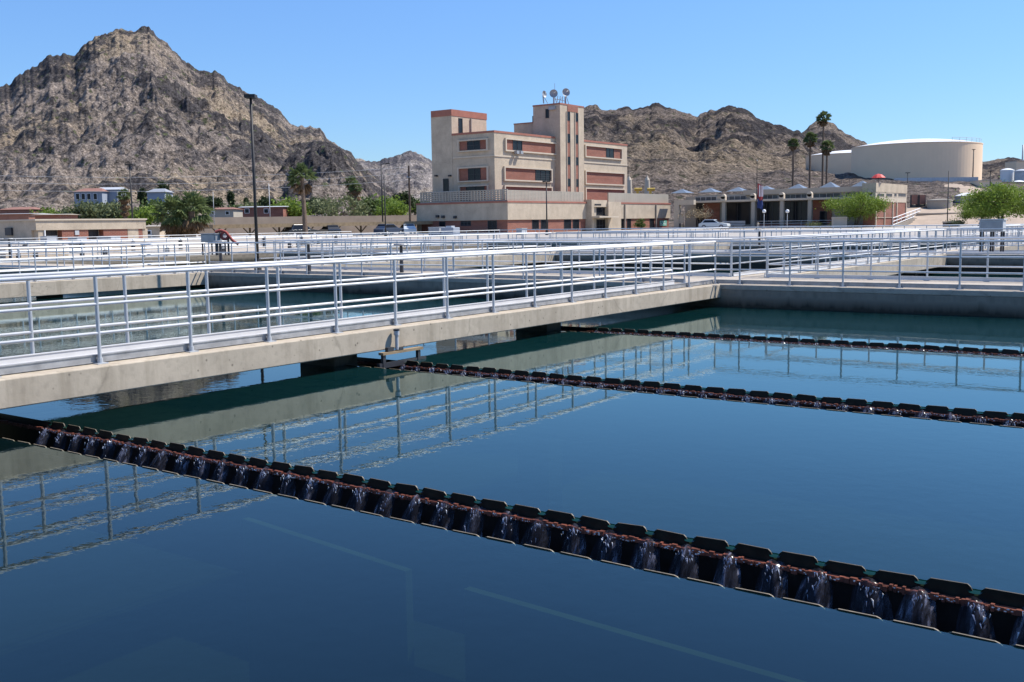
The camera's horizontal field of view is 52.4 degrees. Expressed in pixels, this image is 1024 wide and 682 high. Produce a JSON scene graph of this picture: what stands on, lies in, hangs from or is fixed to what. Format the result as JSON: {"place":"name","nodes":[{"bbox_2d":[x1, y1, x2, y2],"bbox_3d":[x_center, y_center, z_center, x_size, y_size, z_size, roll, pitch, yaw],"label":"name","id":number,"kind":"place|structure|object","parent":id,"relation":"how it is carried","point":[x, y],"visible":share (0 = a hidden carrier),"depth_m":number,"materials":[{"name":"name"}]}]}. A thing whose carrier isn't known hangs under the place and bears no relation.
{"place":"outdoors","nodes":[
{"label":"outdoors","id":0,"kind":"place"},
{"bbox_2d":[0,240,328,248],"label":"yard pavement","id":1,"kind":"structure","parent":0,"point":[191,241],"depth_m":97.73,"materials":[{"name":"concrete"}]},
{"bbox_2d":[29,235,356,244],"bbox_3d":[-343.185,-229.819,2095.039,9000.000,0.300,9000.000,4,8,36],"label":"ground","id":2,"kind":"structure","parent":0,"point":[281,239],"depth_m":114.53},
{"bbox_2d":[0,207,42,213],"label":"house","id":3,"kind":"structure","parent":2,"relation":"on","point":[13,210],"depth_m":299.92,"materials":[{"name":"ceramic"}]},
{"bbox_2d":[0,213,47,219],"bbox_3d":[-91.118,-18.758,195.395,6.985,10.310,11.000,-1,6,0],"label":"roof","id":4,"kind":"structure","parent":2,"relation":"on","point":[17,216],"depth_m":189.94,"materials":[{"name":"ceramic"}]},
{"bbox_2d":[35,214,78,218],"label":"house","id":5,"kind":"structure","parent":2,"relation":"on","point":[56,216],"depth_m":149.97,"materials":[{"name":"red brick"}]},
{"bbox_2d":[0,218,147,242],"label":"brick building","id":6,"kind":"structure","parent":2,"relation":"on","point":[87,228],"depth_m":105.43,"materials":[{"name":"beige paint"}]},
{"bbox_2d":[116,188,130,218],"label":"fan palm","id":7,"kind":"object","parent":2,"relation":"on","point":[125,200],"visible":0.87,"depth_m":188.93,"materials":[{"name":"green plant"}]},
{"bbox_2d":[146,225,167,237],"bbox_3d":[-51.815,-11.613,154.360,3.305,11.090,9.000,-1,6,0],"label":"truck","id":8,"kind":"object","parent":2,"relation":"on","point":[153,229],"depth_m":149.88,"materials":[{"name":"beige paint"}]},
{"bbox_2d":[149,192,195,238],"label":"fan palm","id":9,"kind":"object","parent":2,"relation":"on","point":[169,226],"visible":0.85,"depth_m":116.65,"materials":[{"name":"green plant"}]},
{"bbox_2d":[169,189,214,236],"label":"fan palm","id":10,"kind":"object","parent":2,"relation":"on","point":[192,226],"visible":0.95,"depth_m":116.90,"materials":[{"name":"green plant"}]},
{"bbox_2d":[201,233,225,254],"bbox_3d":[-17.766,-5.764,62.030,1.430,1.290,0.880,4,8,36],"label":"electrical cabinet","id":11,"kind":"object","parent":2,"relation":"on","point":[208,237],"visible":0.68,"depth_m":61.63,"materials":[{"name":"grey metal"}]},
{"bbox_2d":[209,207,244,216],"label":"house","id":12,"kind":"structure","parent":2,"relation":"on","point":[228,212],"depth_m":259.95,"materials":[{"name":"grey paint"}]},
{"bbox_2d":[215,229,238,254],"bbox_3d":[-16.837,-5.845,61.535,1.438,1.533,0.238,0,6,6],"label":"hose stand","id":13,"kind":"object","parent":2,"relation":"on","point":[228,236],"visible":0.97,"depth_m":61.44,"materials":[{"name":"metal"}]},
{"bbox_2d":[239,206,289,216],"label":"house","id":14,"kind":"structure","parent":2,"relation":"on","point":[274,211],"depth_m":289.95,"materials":[{"name":"red brick"}]},
{"bbox_2d":[786,138,799,185],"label":"fan palm","id":15,"kind":"object","parent":2,"relation":"on","point":[793,144],"visible":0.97,"depth_m":204.16,"materials":[{"name":"green plant"}]},
{"bbox_2d":[802,131,817,187],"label":"fan palm","id":16,"kind":"object","parent":2,"relation":"on","point":[812,136],"visible":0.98,"depth_m":206.06,"materials":[{"name":"green plant"}]},
{"bbox_2d":[815,110,832,185],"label":"fan palm","id":17,"kind":"object","parent":2,"relation":"on","point":[822,120],"visible":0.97,"depth_m":213.59,"materials":[{"name":"green plant"}]},
{"bbox_2d":[819,140,834,183],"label":"fan palm","id":18,"kind":"object","parent":2,"relation":"on","point":[826,150],"visible":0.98,"depth_m":203.13,"materials":[{"name":"green plant"}]},
{"bbox_2d":[0,26,416,233],"bbox_3d":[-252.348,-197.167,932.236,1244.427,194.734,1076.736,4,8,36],"label":"mountain","id":19,"kind":"structure","parent":0,"point":[102,110],"depth_m":692.41,"materials":[{"name":"stone"}]},
{"bbox_2d":[58,199,110,218],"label":"leafy tree","id":20,"kind":"object","parent":19,"relation":"on","point":[87,208],"visible":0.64,"depth_m":297.62,"materials":[{"name":"green plant"}]},
{"bbox_2d":[73,188,108,207],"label":"house","id":21,"kind":"structure","parent":19,"relation":"on","point":[84,195],"depth_m":329.93,"materials":[{"name":"paint"}]},
{"bbox_2d":[90,200,138,218],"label":"leafy tree","id":22,"kind":"object","parent":19,"relation":"on","point":[110,212],"visible":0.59,"depth_m":286.84,"materials":[{"name":"green plant"}]},
{"bbox_2d":[101,187,127,201],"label":"house","id":23,"kind":"structure","parent":19,"relation":"on","point":[112,196],"depth_m":334.95,"materials":[{"name":"blue metal"}]},
{"bbox_2d":[117,204,165,225],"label":"leafy tree","id":24,"kind":"object","parent":19,"relation":"on","point":[145,213],"visible":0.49,"depth_m":277.44,"materials":[{"name":"green plant"}]},
{"bbox_2d":[136,197,169,219],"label":"leafy tree","id":25,"kind":"object","parent":19,"relation":"on","point":[153,202],"visible":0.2,"depth_m":298.00,"materials":[{"name":"green plant"}]},
{"bbox_2d":[147,189,173,202],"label":"house","id":26,"kind":"structure","parent":19,"relation":"on","point":[153,194],"depth_m":330.03,"materials":[{"name":"blue metal"}]},
{"bbox_2d":[306,196,347,215],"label":"leafy tree","id":27,"kind":"object","parent":19,"relation":"on","point":[316,209],"visible":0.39,"depth_m":279.07,"materials":[{"name":"green plant"}]},
{"bbox_2d":[374,199,414,215],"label":"leafy tree","id":28,"kind":"object","parent":19,"relation":"on","point":[401,208],"visible":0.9,"depth_m":268.03,"materials":[{"name":"green plant"}]},
{"bbox_2d":[391,190,415,205],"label":"leafy tree","id":29,"kind":"object","parent":19,"relation":"on","point":[403,195],"visible":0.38,"depth_m":327.79,"materials":[{"name":"green plant"}]},
{"bbox_2d":[268,140,404,215],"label":"mountain spur","id":30,"kind":"structure","parent":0,"point":[330,160],"depth_m":554.45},
{"bbox_2d":[268,195,313,215],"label":"leafy tree","id":31,"kind":"object","parent":30,"relation":"on","point":[294,209],"visible":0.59,"depth_m":297.04,"materials":[{"name":"green plant"}]},
{"bbox_2d":[348,194,383,215],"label":"leafy tree","id":32,"kind":"object","parent":30,"relation":"on","point":[373,204],"visible":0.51,"depth_m":279.00,"materials":[{"name":"green plant"}]},
{"bbox_2d":[356,150,432,201],"bbox_3d":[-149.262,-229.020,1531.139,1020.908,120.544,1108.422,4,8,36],"label":"distant hill","id":33,"kind":"structure","parent":0,"point":[420,165],"depth_m":1537.89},
{"bbox_2d":[0,287,1023,681],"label":"water","id":34,"kind":"structure","parent":0,"point":[110,571],"depth_m":8.07,"materials":[{"name":"blue liquid"}]},
{"bbox_2d":[0,272,204,298],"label":"walkway bridge","id":35,"kind":"structure","parent":34,"relation":"in","point":[52,288],"depth_m":34.46,"materials":[{"name":"beige concrete"}]},
{"bbox_2d":[0,242,189,273],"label":"guard railing","id":36,"kind":"object","parent":35,"relation":"on","point":[93,258],"visible":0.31,"depth_m":35.63,"materials":[{"name":"metal"}]},
{"bbox_2d":[0,242,205,282],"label":"guard railing","id":37,"kind":"object","parent":35,"relation":"on","point":[73,257],"visible":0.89,"depth_m":34.89,"materials":[{"name":"metal"}]},
{"bbox_2d":[346,357,1023,427],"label":"weir trough","id":38,"kind":"object","parent":34,"relation":"in","point":[966,415],"visible":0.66,"depth_m":13.29,"materials":[{"name":"black metal"}]},
{"bbox_2d":[554,326,1023,356],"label":"weir trough","id":39,"kind":"object","parent":34,"relation":"in","point":[911,347],"visible":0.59,"depth_m":18.71,"materials":[{"name":"black metal"}]},
{"bbox_2d":[0,263,1023,417],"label":"cross walkway","id":40,"kind":"structure","parent":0,"point":[982,302],"depth_m":26.01,"materials":[{"name":"concrete"}]},
{"bbox_2d":[0,242,187,268],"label":"guard railing","id":41,"kind":"object","parent":40,"relation":"on","point":[46,266],"visible":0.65,"depth_m":42.70,"materials":[{"name":"metal"}]},
{"bbox_2d":[0,230,499,262],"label":"guard railing","id":42,"kind":"object","parent":40,"relation":"on","point":[265,246],"visible":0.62,"depth_m":62.03,"materials":[{"name":"metal"}]},
{"bbox_2d":[244,94,261,269],"bbox_3d":[-9.167,-5.573,37.041,0.380,6.255,0.400,-1,6,0],"label":"lamp post","id":43,"kind":"object","parent":40,"relation":"on","point":[250,97],"visible":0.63,"depth_m":36.97,"materials":[{"name":"brown metal"}]},
{"bbox_2d":[208,241,686,282],"bbox_3d":[-3.317,-2.566,32.621,19.370,1.095,0.147,4,8,36],"label":"guard railing","id":44,"kind":"object","parent":40,"relation":"on","point":[362,273],"visible":0.76,"depth_m":31.26,"materials":[{"name":"metal"}]},
{"bbox_2d":[275,238,733,276],"bbox_3d":[-1.507,-2.887,35.221,19.240,1.095,0.147,4,8,36],"label":"guard railing","id":45,"kind":"object","parent":40,"relation":"on","point":[614,272],"visible":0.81,"depth_m":33.93,"materials":[{"name":"metal"}]},
{"bbox_2d":[716,240,1023,290],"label":"guard railing","id":46,"kind":"object","parent":40,"relation":"on","point":[959,286],"visible":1,"depth_m":24.23,"materials":[{"name":"metal"}]},
{"bbox_2d":[764,237,1023,281],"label":"guard railing","id":47,"kind":"object","parent":40,"relation":"on","point":[930,278],"visible":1,"depth_m":26.95,"materials":[{"name":"metal"}]},
{"bbox_2d":[0,0,1023,161],"label":"sky","id":48,"kind":"structure","parent":0,"point":[371,75],"materials":[{"name":"blue"}]},
{"bbox_2d":[66,428,978,595],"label":"basin floor","id":49,"kind":"structure","parent":0,"point":[612,528],"depth_m":19.89,"materials":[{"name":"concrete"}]},
{"bbox_2d":[0,243,488,265],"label":"basin edge walkway","id":50,"kind":"structure","parent":49,"relation":"on","point":[243,257],"depth_m":67.20,"materials":[{"name":"concrete"}]},
{"bbox_2d":[0,245,68,257],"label":"concrete hatch","id":51,"kind":"object","parent":50,"relation":"on","point":[49,254],"visible":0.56,"depth_m":63.12,"materials":[{"name":"concrete"}]},
{"bbox_2d":[69,240,146,252],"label":"concrete hatch","id":52,"kind":"object","parent":50,"relation":"on","point":[107,246],"visible":0.26,"depth_m":74.98,"materials":[{"name":"concrete"}]},
{"bbox_2d":[0,244,248,257],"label":"pipe","id":53,"kind":"object","parent":50,"relation":"on","point":[166,250],"visible":0.7,"depth_m":62.58,"materials":[{"name":"metal"}]},
{"bbox_2d":[0,235,352,250],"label":"pipe","id":54,"kind":"object","parent":50,"relation":"on","point":[181,239],"visible":0.57,"depth_m":76.64,"materials":[{"name":"metal"}]},
{"bbox_2d":[3,231,351,246],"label":"guard railing","id":55,"kind":"object","parent":50,"relation":"on","point":[194,234],"visible":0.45,"depth_m":85.89,"materials":[{"name":"metal"}]},
{"bbox_2d":[0,283,720,516],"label":"walkway bridge","id":56,"kind":"structure","parent":49,"relation":"on","point":[20,389],"depth_m":14.90,"materials":[{"name":"beige concrete"}]},
{"bbox_2d":[0,241,674,365],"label":"guard railing","id":57,"kind":"object","parent":56,"relation":"on","point":[33,356],"visible":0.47,"depth_m":15.92,"materials":[{"name":"metal"}]},
{"bbox_2d":[0,241,718,376],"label":"guard railing","id":58,"kind":"object","parent":56,"relation":"on","point":[100,357],"visible":1,"depth_m":15.22,"materials":[{"name":"metal"}]},
{"bbox_2d":[377,329,425,368],"bbox_3d":[-1.733,0.162,16.534,0.118,0.735,1.100,4,8,36],"label":"sampling stand","id":59,"kind":"object","parent":56,"relation":"attached to","point":[388,351],"visible":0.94,"depth_m":16.37,"materials":[{"name":"grey metal"}]},
{"bbox_2d":[0,413,1023,647],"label":"weir trough","id":60,"kind":"object","parent":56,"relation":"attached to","point":[961,609],"visible":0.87,"depth_m":7.52,"materials":[{"name":"black metal"}]},
{"bbox_2d":[281,251,1023,272],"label":"cross walkway","id":61,"kind":"structure","parent":49,"relation":"on","point":[950,261],"depth_m":50.60,"materials":[{"name":"concrete"}]},
{"bbox_2d":[296,232,535,251],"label":"guard railing","id":62,"kind":"object","parent":61,"relation":"on","point":[441,245],"visible":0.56,"depth_m":62.40,"materials":[{"name":"metal"}]},
{"bbox_2d":[556,229,920,253],"bbox_3d":[10.149,-4.875,51.261,19.146,1.095,0.102,4,8,36],"label":"guard railing","id":63,"kind":"object","parent":61,"relation":"on","point":[771,245],"visible":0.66,"depth_m":50.45,"materials":[{"name":"metal"}]},
{"bbox_2d":[581,228,935,250],"bbox_3d":[11.670,-5.134,53.354,19.146,1.095,0.102,4,8,36],"label":"guard railing","id":64,"kind":"object","parent":61,"relation":"on","point":[754,244],"visible":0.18,"depth_m":53.49,"materials":[{"name":"metal"}]},
{"bbox_2d":[946,228,1023,254],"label":"guard railing","id":65,"kind":"object","parent":61,"relation":"on","point":[981,245],"visible":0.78,"depth_m":44.16,"materials":[{"name":"metal"}]},
{"bbox_2d":[960,227,1023,251],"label":"guard railing","id":66,"kind":"object","parent":61,"relation":"on","point":[989,244],"visible":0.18,"depth_m":46.35,"materials":[{"name":"metal"}]},
{"bbox_2d":[978,219,1006,251],"bbox_3d":[20.752,-4.525,44.998,1.030,1.485,0.680,4,8,36],"label":"control box","id":67,"kind":"object","parent":61,"relation":"on","point":[992,223],"visible":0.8,"depth_m":44.77,"materials":[{"name":"grey metal"}]},
{"bbox_2d":[619,243,729,248],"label":"walkway bridge","id":68,"kind":"structure","parent":49,"relation":"on","point":[695,247],"depth_m":70.50,"materials":[{"name":"beige concrete"}]},
{"bbox_2d":[581,227,728,248],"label":"guard railing","id":69,"kind":"object","parent":68,"relation":"on","point":[627,236],"visible":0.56,"depth_m":66.58,"materials":[{"name":"metal"}]},
{"bbox_2d":[488,242,1013,251],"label":"cross walkway","id":70,"kind":"structure","parent":49,"relation":"on","point":[762,247],"depth_m":71.67,"materials":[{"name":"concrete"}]},
{"bbox_2d":[494,224,1023,241],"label":"guard railing","id":71,"kind":"object","parent":70,"relation":"on","point":[762,232],"visible":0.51,"depth_m":74.67,"materials":[{"name":"metal"}]},
{"bbox_2d":[512,224,1023,240],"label":"guard railing","id":72,"kind":"object","parent":70,"relation":"on","point":[610,237],"visible":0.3,"depth_m":77.95,"materials":[{"name":"metal"}]},
{"bbox_2d":[162,225,1023,241],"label":"yard pavement","id":73,"kind":"structure","parent":0,"point":[634,235],"depth_m":105.66,"materials":[{"name":"concrete"}]},
{"bbox_2d":[282,224,320,235],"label":"parked car","id":74,"kind":"object","parent":73,"relation":"on","point":[295,228],"visible":0.61,"depth_m":134.68,"materials":[{"name":"paint"}]},
{"bbox_2d":[287,161,318,233],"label":"fan palm","id":75,"kind":"object","parent":73,"relation":"on","point":[302,189],"visible":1,"depth_m":127.25,"materials":[{"name":"green plant"}]},
{"bbox_2d":[198,215,416,235],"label":"retaining wall","id":76,"kind":"structure","parent":73,"relation":"on","point":[281,220],"depth_m":175.08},
{"bbox_2d":[204,221,432,236],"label":"carport","id":77,"kind":"object","parent":73,"relation":"on","point":[312,225],"visible":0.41,"depth_m":136.31,"materials":[{"name":"brown metal"}]},
{"bbox_2d":[310,192,375,215],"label":"leafy tree","id":78,"kind":"object","parent":73,"relation":"on","point":[359,212],"visible":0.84,"depth_m":188.97,"materials":[{"name":"green plant"}]},
{"bbox_2d":[347,180,362,210],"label":"fan palm","id":79,"kind":"object","parent":73,"relation":"on","point":[356,191],"visible":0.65,"depth_m":198.64,"materials":[{"name":"green plant"}]},
{"bbox_2d":[373,224,402,234],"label":"parked car","id":80,"kind":"object","parent":73,"relation":"on","point":[379,228],"visible":0.69,"depth_m":141.63,"materials":[{"name":"blue paint"}]},
{"bbox_2d":[416,103,670,232],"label":"office building","id":81,"kind":"structure","parent":73,"relation":"on","point":[483,178],"depth_m":150.02,"materials":[{"name":"beige paint"}]},
{"bbox_2d":[468,168,480,180],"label":"window","id":82,"kind":"structure","parent":81,"relation":"in","point":[473,173],"depth_m":146.00,"materials":[{"name":"glass"}]},
{"bbox_2d":[535,170,550,180],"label":"window","id":83,"kind":"structure","parent":81,"relation":"in","point":[540,175],"depth_m":153.45,"materials":[{"name":"glass"}]},
{"bbox_2d":[674,200,695,228],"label":"entrance portal","id":84,"kind":"object","parent":73,"relation":"on","point":[677,207],"visible":0.82,"depth_m":166.76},
{"bbox_2d":[677,204,715,226],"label":"bare tree","id":85,"kind":"object","parent":73,"relation":"on","point":[700,215],"visible":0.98,"depth_m":163.62,"materials":[{"name":"brown plant"}]},
{"bbox_2d":[698,219,729,228],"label":"parked car","id":86,"kind":"object","parent":73,"relation":"on","point":[711,223],"visible":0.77,"depth_m":158.50,"materials":[{"name":"paint"}]},
{"bbox_2d":[673,181,906,228],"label":"office building","id":87,"kind":"structure","parent":73,"relation":"on","point":[799,202],"depth_m":160.16,"materials":[{"name":"grey paint"}]},
{"bbox_2d":[819,188,896,227],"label":"desert tree","id":88,"kind":"object","parent":73,"relation":"on","point":[852,206],"visible":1,"depth_m":145.18,"materials":[{"name":"green plant"}]},
{"bbox_2d":[953,202,996,225],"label":"desert tree","id":89,"kind":"object","parent":73,"relation":"on","point":[967,213],"visible":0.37,"depth_m":139.25,"materials":[{"name":"green plant"}]},
{"bbox_2d":[944,176,1023,220],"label":"desert tree","id":90,"kind":"object","parent":73,"relation":"on","point":[1000,196],"visible":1,"depth_m":126.35,"materials":[{"name":"green plant"}]},
{"bbox_2d":[458,267,1022,277],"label":"water","id":91,"kind":"structure","parent":0,"point":[920,274],"depth_m":49.38,"materials":[{"name":"teal liquid"}]},
{"bbox_2d":[268,252,554,268],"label":"walkway bridge","id":92,"kind":"structure","parent":91,"relation":"in","point":[519,257],"depth_m":50.83,"materials":[{"name":"beige concrete"}]},
{"bbox_2d":[258,232,536,260],"bbox_3d":[-4.401,-4.441,49.373,0.102,1.095,19.646,4,8,36],"label":"guard railing","id":93,"kind":"object","parent":92,"relation":"on","point":[374,245],"visible":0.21,"depth_m":46.55,"materials":[{"name":"metal"}]},
{"bbox_2d":[273,232,551,267],"bbox_3d":[-3.631,-4.390,48.820,0.102,1.095,19.646,4,8,36],"label":"guard railing","id":94,"kind":"object","parent":92,"relation":"on","point":[406,237],"visible":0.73,"depth_m":47.31,"materials":[{"name":"metal"}]},
{"bbox_2d":[734,254,946,276],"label":"walkway bridge","id":95,"kind":"structure","parent":91,"relation":"in","point":[923,261],"depth_m":38.09,"materials":[{"name":"beige concrete"}]},
{"bbox_2d":[732,229,918,275],"bbox_3d":[12.022,-3.358,37.573,0.102,1.095,19.646,4,8,36],"label":"guard railing","id":96,"kind":"object","parent":95,"relation":"on","point":[802,266],"visible":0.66,"depth_m":34.91,"materials":[{"name":"metal"}]},
{"bbox_2d":[764,229,943,276],"bbox_3d":[12.831,-3.305,36.991,0.102,1.095,19.646,4,8,36],"label":"guard railing","id":97,"kind":"object","parent":95,"relation":"on","point":[879,260],"visible":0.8,"depth_m":35.09,"materials":[{"name":"metal"}]},
{"bbox_2d":[584,103,1023,228],"bbox_3d":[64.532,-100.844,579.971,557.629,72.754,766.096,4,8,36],"label":"rocky hill","id":98,"kind":"structure","parent":0,"point":[723,150],"depth_m":357.95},
{"bbox_2d":[806,150,850,173],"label":"storage tank","id":99,"kind":"object","parent":98,"relation":"on","point":[839,162],"visible":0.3,"depth_m":333.26,"materials":[{"name":"metal"}]},
{"bbox_2d":[802,121,1023,179],"bbox_3d":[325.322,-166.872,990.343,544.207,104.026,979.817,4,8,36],"label":"distant hill","id":100,"kind":"structure","parent":0,"point":[840,139],"depth_m":1010.09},
{"bbox_2d":[906,183,1023,224],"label":"gravel bank","id":101,"kind":"structure","parent":0,"point":[938,219],"depth_m":165.60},
{"bbox_2d":[885,208,919,226],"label":"stair railing","id":102,"kind":"object","parent":101,"relation":"on","point":[908,221],"visible":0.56,"depth_m":158.97,"materials":[{"name":"metal"}]},
{"bbox_2d":[851,137,982,179],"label":"storage tank","id":103,"kind":"object","parent":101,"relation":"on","point":[924,158],"visible":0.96,"depth_m":284.19,"materials":[{"name":"metal"}]},
{"bbox_2d":[894,177,977,181],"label":"retaining wall","id":104,"kind":"structure","parent":101,"relation":"on","point":[953,179],"depth_m":262.76,"materials":[{"name":"grey concrete"}]},
{"bbox_2d":[926,199,952,208],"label":"tank","id":105,"kind":"object","parent":101,"relation":"on","point":[936,203],"visible":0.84,"depth_m":174.07,"materials":[{"name":"metal"}]},
{"bbox_2d":[1000,168,1014,181],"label":"tank","id":106,"kind":"object","parent":101,"relation":"on","point":[1006,174],"visible":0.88,"depth_m":236.40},
{"label":"water","id":107,"kind":"structure","parent":0,"visible":0},
{"bbox_2d":[939,242,1023,251],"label":"walkway bridge","id":108,"kind":"structure","parent":107,"relation":"in","point":[1008,248],"depth_m":55.19,"materials":[{"name":"beige concrete"}]},
{"bbox_2d":[936,224,1020,251],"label":"guard railing","id":109,"kind":"object","parent":108,"relation":"on","point":[963,247],"visible":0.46,"depth_m":51.87,"materials":[{"name":"metal"}]},
{"bbox_2d":[958,225,1023,251],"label":"guard railing","id":110,"kind":"object","parent":108,"relation":"on","point":[986,234],"visible":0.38,"depth_m":51.69,"materials":[{"name":"metal"}]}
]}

